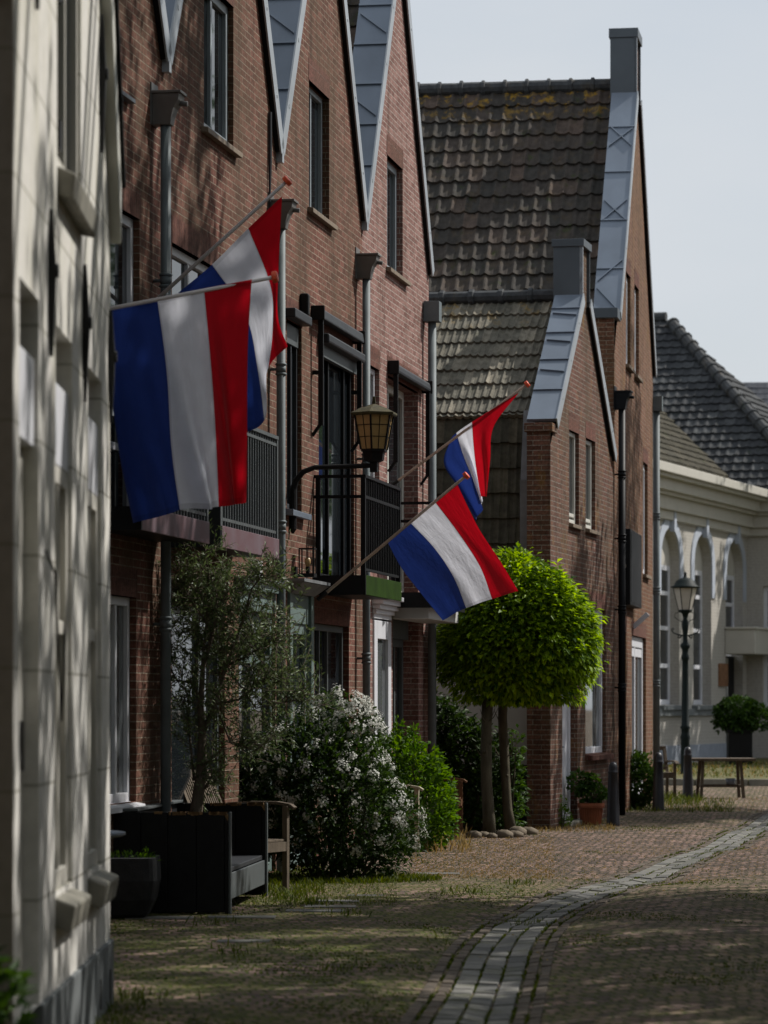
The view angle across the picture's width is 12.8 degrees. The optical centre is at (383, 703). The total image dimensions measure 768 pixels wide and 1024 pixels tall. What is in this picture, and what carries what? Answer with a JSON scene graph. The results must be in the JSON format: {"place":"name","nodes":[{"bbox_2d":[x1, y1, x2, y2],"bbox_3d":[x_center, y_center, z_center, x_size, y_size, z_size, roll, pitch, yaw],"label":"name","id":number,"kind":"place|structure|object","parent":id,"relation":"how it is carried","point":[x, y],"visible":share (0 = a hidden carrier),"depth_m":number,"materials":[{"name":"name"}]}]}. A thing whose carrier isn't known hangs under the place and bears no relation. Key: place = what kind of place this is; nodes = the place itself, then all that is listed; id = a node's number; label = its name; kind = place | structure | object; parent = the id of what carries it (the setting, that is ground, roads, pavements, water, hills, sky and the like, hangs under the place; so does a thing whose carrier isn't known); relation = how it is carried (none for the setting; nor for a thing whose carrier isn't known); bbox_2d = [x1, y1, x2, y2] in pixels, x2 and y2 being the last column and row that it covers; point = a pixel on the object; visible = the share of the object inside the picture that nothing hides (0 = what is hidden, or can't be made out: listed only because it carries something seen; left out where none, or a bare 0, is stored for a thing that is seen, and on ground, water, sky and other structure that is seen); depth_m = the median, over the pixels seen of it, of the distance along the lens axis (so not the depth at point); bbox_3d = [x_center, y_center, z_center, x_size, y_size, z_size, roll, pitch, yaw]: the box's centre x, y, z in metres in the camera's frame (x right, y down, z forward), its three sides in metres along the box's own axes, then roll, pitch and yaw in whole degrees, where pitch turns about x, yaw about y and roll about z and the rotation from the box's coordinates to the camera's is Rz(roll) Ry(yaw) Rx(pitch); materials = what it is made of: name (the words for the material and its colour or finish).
{"place":"outdoors","nodes":[
{"label":"outdoors","id":0,"kind":"place"},
{"bbox_2d":[98,785,767,1023],"bbox_3d":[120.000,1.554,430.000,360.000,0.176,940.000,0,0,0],"label":"street","id":1,"kind":"structure","parent":0,"point":[585,995],"depth_m":21.96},
{"bbox_2d":[0,945,39,1023],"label":"corner plant","id":2,"kind":"object","parent":1,"relation":"on","point":[18,985],"visible":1,"depth_m":12.59,"materials":[{"name":"green plant"}]},
{"bbox_2d":[0,0,125,1023],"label":"stucco house","id":3,"kind":"structure","parent":1,"relation":"on","point":[62,169],"depth_m":14.80,"materials":[{"name":"beige paint"}]},
{"bbox_2d":[19,445,23,1007],"bbox_3d":[-1.473,0.235,13.562,0.035,2.570,0.798,0,0,0],"label":"front door","id":4,"kind":"structure","parent":3,"relation":"in","point":[21,723],"depth_m":13.86,"materials":[{"name":"beige paint"}]},
{"bbox_2d":[55,465,67,887],"bbox_3d":[-1.465,-0.120,15.139,0.050,1.860,0.843,0,0,0],"label":"window","id":5,"kind":"structure","parent":3,"relation":"in","point":[61,478],"depth_m":15.48,"materials":[{"name":"beige paint"}]},
{"bbox_2d":[57,0,77,176],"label":"window","id":6,"kind":"structure","parent":3,"relation":"in","point":[67,13],"depth_m":15.94,"materials":[{"name":"beige paint"}]},
{"bbox_2d":[88,491,97,868],"bbox_3d":[-1.476,-0.120,16.885,0.050,1.860,0.860,0,0,0],"label":"window","id":7,"kind":"structure","parent":3,"relation":"in","point":[92,499],"depth_m":17.23,"materials":[{"name":"beige paint"}]},
{"bbox_2d":[110,830,125,837],"bbox_3d":[-2.160,1.215,23.000,0.840,0.710,0.840,0,0,0],"label":"garden table","id":8,"kind":"object","parent":1,"relation":"on","point":[114,834],"visible":0.12,"depth_m":22.86,"materials":[{"name":"metal"}]},
{"bbox_2d":[110,855,160,918],"bbox_3d":[-1.960,1.345,25.120,0.620,0.450,0.600,0,0,0],"label":"stone planter","id":9,"kind":"object","parent":1,"relation":"on","point":[138,886],"visible":0.56,"depth_m":24.84,"materials":[{"name":"stone"}]},
{"bbox_2d":[110,846,159,860],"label":"planter herbs","id":10,"kind":"object","parent":9,"relation":"on","point":[140,854],"visible":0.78,"depth_m":24.98,"materials":[{"name":"green plant"}]},
{"bbox_2d":[110,0,209,854],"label":"row house","id":11,"kind":"structure","parent":1,"relation":"on","point":[140,643],"depth_m":26.45,"materials":[{"name":"brick"}]},
{"bbox_2d":[110,595,129,802],"bbox_3d":[-2.144,-0.035,25.378,0.050,1.570,1.911,0,0,10],"label":"window","id":12,"kind":"structure","parent":11,"relation":"in","point":[119,606],"depth_m":26.13,"materials":[{"name":"white glass"}]},
{"bbox_2d":[110,214,132,505],"bbox_3d":[-2.154,-2.520,25.316,0.050,2.460,2.258,0,0,10],"label":"french window","id":13,"kind":"structure","parent":11,"relation":"in","point":[121,255],"depth_m":26.13,"materials":[{"name":"grey glass"}]},
{"bbox_2d":[110,271,278,522],"bbox_3d":[-1.520,-2.192,24.496,1.591,1.781,0.307,0,0,14],"label":"flag","id":14,"kind":"object","parent":11,"relation":"attached to","point":[180,397],"visible":0.98,"depth_m":24.43,"materials":[{"name":"fabric"}]},
{"bbox_2d":[156,176,291,431],"bbox_3d":[-1.283,-3.111,26.643,1.182,1.972,0.207,0,0,11],"label":"flag","id":15,"kind":"object","parent":11,"relation":"attached to","point":[251,252],"visible":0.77,"depth_m":26.59,"materials":[{"name":"fabric"}]},
{"bbox_2d":[113,800,267,913],"bbox_3d":[-1.520,1.177,26.758,0.950,0.785,2.398,0,0,5],"label":"plank bench","id":16,"kind":"object","parent":1,"relation":"on","point":[214,858],"visible":0.83,"depth_m":25.57,"materials":[{"name":"black paint"}]},
{"bbox_2d":[157,511,355,811],"bbox_3d":[-1.133,-0.172,27.371,1.843,2.794,1.235,0,0,0],"label":"olive tree","id":17,"kind":"object","parent":16,"relation":"on","point":[239,649],"visible":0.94,"depth_m":27.17,"materials":[{"name":"green plant"}]},
{"bbox_2d":[162,0,299,872],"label":"row house","id":18,"kind":"structure","parent":1,"relation":"on","point":[219,70],"depth_m":29.43,"materials":[{"name":"brick"}]},
{"bbox_2d":[172,247,207,293],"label":"french window","id":19,"kind":"structure","parent":18,"relation":"in","point":[181,262],"depth_m":28.21,"materials":[{"name":"white paint"}]},
{"bbox_2d":[172,604,218,802],"bbox_3d":[-1.616,0.105,28.499,0.050,1.830,2.022,0,0,10],"label":"window","id":20,"kind":"structure","parent":18,"relation":"in","point":[181,776],"depth_m":28.29,"materials":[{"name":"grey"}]},
{"bbox_2d":[204,0,227,141],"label":"window","id":21,"kind":"structure","parent":18,"relation":"in","point":[215,12],"depth_m":29.50,"materials":[{"name":"grey glass"}]},
{"bbox_2d":[239,610,271,871],"bbox_3d":[-1.198,0.360,30.864,0.050,2.380,1.614,0,0,10],"label":"front door","id":22,"kind":"structure","parent":18,"relation":"in","point":[256,718],"depth_m":30.91,"materials":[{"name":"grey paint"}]},
{"bbox_2d":[184,770,296,889],"bbox_3d":[-1.248,1.063,28.459,0.827,1.016,0.700,0,0,24],"label":"garden armchair","id":23,"kind":"object","parent":1,"relation":"on","point":[278,845],"visible":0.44,"depth_m":28.57,"materials":[{"name":"brown wood"}]},
{"bbox_2d":[125,872,459,941],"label":"paving slabs","id":24,"kind":"structure","parent":1,"relation":"on","point":[262,917],"depth_m":25.23,"materials":[{"name":"stone"}]},
{"bbox_2d":[268,0,401,869],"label":"row house","id":25,"kind":"structure","parent":1,"relation":"on","point":[348,520],"depth_m":34.27,"materials":[{"name":"brick"}]},
{"bbox_2d":[287,322,296,507],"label":"window","id":26,"kind":"structure","parent":25,"relation":"in","point":[291,351],"depth_m":32.65,"materials":[{"name":"black glass"}]},
{"bbox_2d":[293,624,306,863],"bbox_3d":[-0.856,0.390,32.822,0.050,2.320,0.976,0,0,10],"label":"front door","id":27,"kind":"structure","parent":25,"relation":"in","point":[300,651],"depth_m":33.10,"materials":[{"name":"grey paint"}]},
{"bbox_2d":[294,548,316,577],"bbox_3d":[-0.753,-1.334,32.568,0.200,0.306,0.150,0,0,10],"label":"wall light","id":28,"kind":"object","parent":25,"relation":"on","point":[307,564],"visible":0.94,"depth_m":32.54,"materials":[{"name":"black paint"}]},
{"bbox_2d":[309,87,321,213],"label":"window","id":29,"kind":"structure","parent":25,"relation":"in","point":[315,102],"depth_m":34.19,"materials":[{"name":"grey glass"}]},
{"bbox_2d":[314,624,342,777],"bbox_3d":[-0.608,-0.015,34.540,0.050,1.570,1.926,0,0,10],"label":"window","id":30,"kind":"structure","parent":25,"relation":"in","point":[328,640],"depth_m":34.84,"materials":[{"name":"grey glass"}]},
{"bbox_2d":[319,360,350,574],"bbox_3d":[-0.534,-2.390,34.796,0.050,2.320,2.004,0,0,10],"label":"french window","id":31,"kind":"structure","parent":25,"relation":"in","point":[335,435],"depth_m":35.06,"materials":[{"name":"black glass"}]},
{"bbox_2d":[289,396,396,533],"bbox_3d":[-0.397,-2.258,32.252,1.020,1.286,0.470,0,0,10],"label":"wall lantern","id":32,"kind":"object","parent":25,"relation":"attached to","point":[374,422],"depth_m":32.12,"materials":[{"name":"black paint"}]},
{"bbox_2d":[316,472,517,619],"bbox_3d":[0.330,-1.518,32.853,2.068,1.438,0.386,0,0,16],"label":"flag","id":33,"kind":"object","parent":25,"relation":"attached to","point":[448,560],"visible":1,"depth_m":32.79,"materials":[{"name":"multicoloured fabric"}]},
{"bbox_2d":[239,683,433,878],"bbox_3d":[-0.534,0.717,30.584,1.871,1.809,1.454,0,0,-18],"label":"flowering shrub","id":34,"kind":"object","parent":1,"relation":"on","point":[341,755],"visible":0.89,"depth_m":30.39,"materials":[{"name":"green plant"}]},
{"bbox_2d":[360,784,427,850],"bbox_3d":[0.096,1.133,36.314,0.766,0.876,0.580,0,0,12],"label":"garden armchair","id":35,"kind":"object","parent":1,"relation":"on","point":[416,789],"visible":0.1,"depth_m":36.01,"materials":[{"name":"beige paint"}]},
{"bbox_2d":[347,0,464,844],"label":"row house","id":36,"kind":"structure","parent":1,"relation":"on","point":[405,315],"depth_m":38.89,"materials":[{"name":"brown brick"}]},
{"bbox_2d":[370,368,374,477],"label":"window","id":37,"kind":"structure","parent":36,"relation":"in","point":[372,372],"depth_m":37.28,"materials":[{"name":"white paint"}]},
{"bbox_2d":[372,620,390,844],"bbox_3d":[-0.034,0.320,37.459,0.050,2.460,1.108,0,0,10],"label":"front door","id":38,"kind":"structure","parent":36,"relation":"in","point":[381,630],"depth_m":37.55,"materials":[{"name":"white paint"}]},
{"bbox_2d":[387,161,396,270],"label":"window","id":39,"kind":"structure","parent":36,"relation":"in","point":[391,171],"depth_m":38.76,"materials":[{"name":"grey glass"}]},
{"bbox_2d":[387,384,403,591],"bbox_3d":[0.026,-2.440,38.960,0.050,2.420,2.176,0,0,10],"label":"french window","id":40,"kind":"structure","parent":36,"relation":"in","point":[397,471],"depth_m":39.87,"materials":[{"name":"white paint"}]},
{"bbox_2d":[393,639,402,776],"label":"window","id":41,"kind":"structure","parent":36,"relation":"in","point":[397,644],"depth_m":39.85,"materials":[{"name":"grey wood"}]},
{"bbox_2d":[391,381,529,519],"bbox_3d":[0.850,-2.809,38.014,1.587,1.542,0.274,0,0,9],"label":"flag","id":42,"kind":"object","parent":36,"relation":"attached to","point":[468,451],"visible":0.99,"depth_m":37.93,"materials":[{"name":"cloth"},{"name":"wood"}]},
{"bbox_2d":[373,714,464,850],"bbox_3d":[0.228,0.855,36.514,1.286,1.496,1.012,0,0,0],"label":"green shrub","id":43,"kind":"object","parent":1,"relation":"on","point":[444,815],"visible":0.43,"depth_m":36.35,"materials":[{"name":"green plant"}]},
{"bbox_2d":[94,761,767,1023],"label":"grass","id":44,"kind":"structure","parent":1,"relation":"on","point":[274,877],"depth_m":26.37,"materials":[{"name":"green plant"}]},
{"bbox_2d":[114,831,760,1023],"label":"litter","id":45,"kind":"object","parent":1,"relation":"on","point":[520,891],"visible":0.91,"depth_m":31.16,"materials":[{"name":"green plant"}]},
{"bbox_2d":[436,777,467,834],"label":"garden armchair","id":46,"kind":"object","parent":1,"relation":"on","point":[460,797],"visible":0.13,"depth_m":41.38,"materials":[{"name":"brown wood"}]},
{"bbox_2d":[466,830,481,837],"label":"stone","id":47,"kind":"object","parent":1,"relation":"on","point":[472,833],"visible":0.62,"depth_m":40.15,"materials":[{"name":"grey stone"}]},
{"bbox_2d":[436,690,531,831],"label":"dark shrub","id":48,"kind":"object","parent":1,"relation":"on","point":[451,736],"visible":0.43,"depth_m":41.73,"materials":[{"name":"green plant"}]},
{"bbox_2d":[480,831,488,836],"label":"stone","id":49,"kind":"object","parent":1,"relation":"on","point":[484,833],"visible":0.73,"depth_m":40.30,"materials":[{"name":"grey stone"}]},
{"bbox_2d":[487,833,496,837],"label":"stone","id":50,"kind":"object","parent":1,"relation":"on","point":[491,835],"visible":0.83,"depth_m":40.01,"materials":[{"name":"grey stone"}]},
{"bbox_2d":[495,830,513,837],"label":"stone","id":51,"kind":"object","parent":1,"relation":"on","point":[503,833],"visible":0.69,"depth_m":40.14,"materials":[{"name":"grey stone"}]},
{"bbox_2d":[494,724,527,829],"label":"climbing weed","id":52,"kind":"object","parent":1,"relation":"on","point":[518,813],"visible":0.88,"depth_m":41.77,"materials":[{"name":"green plant"}]},
{"bbox_2d":[511,830,523,836],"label":"stone","id":53,"kind":"object","parent":1,"relation":"on","point":[518,834],"visible":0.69,"depth_m":40.30,"materials":[{"name":"grey stone"}]},
{"bbox_2d":[509,826,526,834],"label":"stone","id":54,"kind":"object","parent":1,"relation":"on","point":[520,829],"visible":0.49,"depth_m":40.85,"materials":[{"name":"grey stone"}]},
{"bbox_2d":[436,541,611,832],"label":"clipped tree","id":55,"kind":"object","parent":1,"relation":"on","point":[495,651],"visible":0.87,"depth_m":40.45,"materials":[{"name":"green plant"}]},
{"bbox_2d":[523,827,537,834],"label":"stone","id":56,"kind":"object","parent":1,"relation":"on","point":[531,830],"visible":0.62,"depth_m":41.04,"materials":[{"name":"grey stone"}]},
{"bbox_2d":[429,238,633,828],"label":"gable house","id":57,"kind":"structure","parent":1,"relation":"on","point":[551,490],"depth_m":44.61,"materials":[{"name":"brick"}]},
{"bbox_2d":[562,695,569,819],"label":"front door","id":58,"kind":"structure","parent":57,"relation":"in","point":[565,710],"depth_m":44.60,"materials":[{"name":"white paint"}]},
{"bbox_2d":[569,432,574,523],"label":"window","id":59,"kind":"structure","parent":57,"relation":"in","point":[571,436],"depth_m":44.83,"materials":[{"name":"grey glass"}]},
{"bbox_2d":[586,440,590,528],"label":"window","id":60,"kind":"structure","parent":57,"relation":"in","point":[588,444],"depth_m":46.22,"materials":[{"name":"grey glass"}]},
{"bbox_2d":[585,609,601,753],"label":"window","id":61,"kind":"structure","parent":57,"relation":"in","point":[593,709],"depth_m":46.76,"materials":[{"name":"white paint"}]},
{"bbox_2d":[417,28,662,809],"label":"tall gable house","id":62,"kind":"structure","parent":1,"relation":"on","point":[520,175],"depth_m":50.93,"materials":[{"name":"tile"}]},
{"bbox_2d":[626,277,626,363],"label":"window","id":63,"kind":"structure","parent":62,"relation":"in","point":[626,277],"depth_m":50.63,"materials":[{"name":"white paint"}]},
{"bbox_2d":[634,289,635,373],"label":"window","id":64,"kind":"structure","parent":62,"relation":"in","point":[634,289],"depth_m":52.21,"materials":[{"name":"white paint"}]},
{"bbox_2d":[632,636,642,793],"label":"front door","id":65,"kind":"structure","parent":62,"relation":"in","point":[637,643],"depth_m":52.99,"materials":[{"name":"white paint"}]},
{"bbox_2d":[643,465,643,573],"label":"window","id":66,"kind":"structure","parent":62,"relation":"in","point":[643,465],"depth_m":53.84,"materials":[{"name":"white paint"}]},
{"bbox_2d":[558,795,573,826],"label":"doorside weed","id":67,"kind":"object","parent":1,"relation":"on","point":[563,818],"visible":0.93,"depth_m":43.38,"materials":[{"name":"green plant"}]},
{"bbox_2d":[398,809,767,1023],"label":"gutter edge","id":68,"kind":"object","parent":1,"relation":"on","point":[415,1008],"visible":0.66,"depth_m":22.00,"materials":[{"name":"grey stone"}]},
{"bbox_2d":[410,761,767,882],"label":"dry grass","id":69,"kind":"structure","parent":1,"relation":"on","point":[463,842],"depth_m":36.32,"materials":[{"name":"beige plant"}]},
{"bbox_2d":[577,803,604,824],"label":"flower pot","id":70,"kind":"object","parent":1,"relation":"on","point":[591,812],"visible":0.94,"depth_m":44.38,"materials":[{"name":"ceramic"}]},
{"bbox_2d":[566,766,607,802],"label":"geranium","id":71,"kind":"object","parent":70,"relation":"in","point":[588,786],"visible":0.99,"depth_m":44.43,"materials":[{"name":"green plant"}]},
{"bbox_2d":[433,814,767,1023],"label":"gutter","id":72,"kind":"object","parent":1,"relation":"on","point":[453,1009],"visible":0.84,"depth_m":22.14,"materials":[{"name":"stone"}]},
{"bbox_2d":[606,762,619,825],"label":"bollard","id":73,"kind":"object","parent":1,"relation":"on","point":[613,808],"visible":0.98,"depth_m":44.01,"materials":[{"name":"metal"}]},
{"bbox_2d":[630,749,653,809],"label":"round bush","id":74,"kind":"object","parent":1,"relation":"on","point":[639,767],"visible":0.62,"depth_m":50.73,"materials":[{"name":"green plant"}]},
{"bbox_2d":[652,752,664,810],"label":"bollard","id":75,"kind":"object","parent":1,"relation":"on","point":[658,792],"visible":0.98,"depth_m":50.18,"materials":[{"name":"metal"}]},
{"bbox_2d":[660,746,678,796],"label":"garden armchair","id":76,"kind":"object","parent":1,"relation":"on","point":[667,774],"visible":0.4,"depth_m":57.59,"materials":[{"name":"brown wood"}]},
{"bbox_2d":[671,572,699,773],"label":"street lamp","id":77,"kind":"object","parent":1,"relation":"on","point":[685,588],"visible":0.97,"depth_m":69.93,"materials":[{"name":"black metal"}]},
{"bbox_2d":[682,747,692,798],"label":"bollard","id":78,"kind":"object","parent":1,"relation":"on","point":[687,778],"visible":0.84,"depth_m":56.51,"materials":[{"name":"metal"}]},
{"bbox_2d":[663,779,767,785],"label":"kerb","id":79,"kind":"structure","parent":1,"relation":"on","point":[752,782],"depth_m":65.51,"materials":[{"name":"concrete"}]},
{"bbox_2d":[692,758,755,797],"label":"trestle table","id":80,"kind":"object","parent":1,"relation":"on","point":[700,770],"visible":0.81,"depth_m":56.96,"materials":[{"name":"brown wood"}]},
{"bbox_2d":[410,0,767,381],"label":"sky","id":81,"kind":"structure","parent":0,"point":[704,63],"materials":[{"name":"grey"}]},
{"bbox_2d":[653,312,767,764],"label":"cream building","id":82,"kind":"structure","parent":0,"point":[714,444],"depth_m":83.33,"materials":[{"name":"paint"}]},
{"bbox_2d":[660,565,669,703],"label":"arched window","id":83,"kind":"structure","parent":82,"relation":"in","point":[665,570],"depth_m":78.36,"materials":[{"name":"grey glass"}]},
{"bbox_2d":[693,570,701,703],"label":"arched window","id":84,"kind":"structure","parent":82,"relation":"in","point":[697,607],"depth_m":81.34,"materials":[{"name":"grey glass"}]},
{"bbox_2d":[726,575,733,626],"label":"arched window","id":85,"kind":"structure","parent":82,"relation":"in","point":[730,579],"depth_m":84.54,"materials":[{"name":"grey glass"}]},
{"bbox_2d":[726,656,733,717],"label":"front door","id":86,"kind":"structure","parent":82,"relation":"in","point":[729,659],"depth_m":84.44,"materials":[{"name":"black paint"}]},
{"bbox_2d":[764,586,767,706],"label":"wing window","id":87,"kind":"structure","parent":82,"relation":"in","point":[765,587],"depth_m":85.04,"materials":[{"name":"grey glass"}]},
{"bbox_2d":[663,758,767,785],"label":"verge","id":88,"kind":"structure","parent":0,"point":[722,776],"depth_m":71.77,"materials":[{"name":"plant"}]},
{"bbox_2d":[726,730,753,763],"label":"box planter","id":89,"kind":"object","parent":88,"relation":"on","point":[738,744],"visible":0.77,"depth_m":77.73,"materials":[{"name":"black paint"}]},
{"bbox_2d":[710,693,767,735],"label":"round shrub","id":90,"kind":"object","parent":89,"relation":"in","point":[747,713],"visible":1,"depth_m":77.78,"materials":[{"name":"green plant"}]},
{"bbox_2d":[679,382,767,655],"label":"slate roof house","id":91,"kind":"structure","parent":0,"point":[759,389],"depth_m":115.71,"materials":[{"name":"white paint"}]},
{"bbox_2d":[725,778,734,783],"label":"stone","id":92,"kind":"object","parent":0,"point":[730,780],"visible":1,"depth_m":57.13,"materials":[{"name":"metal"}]}
]}

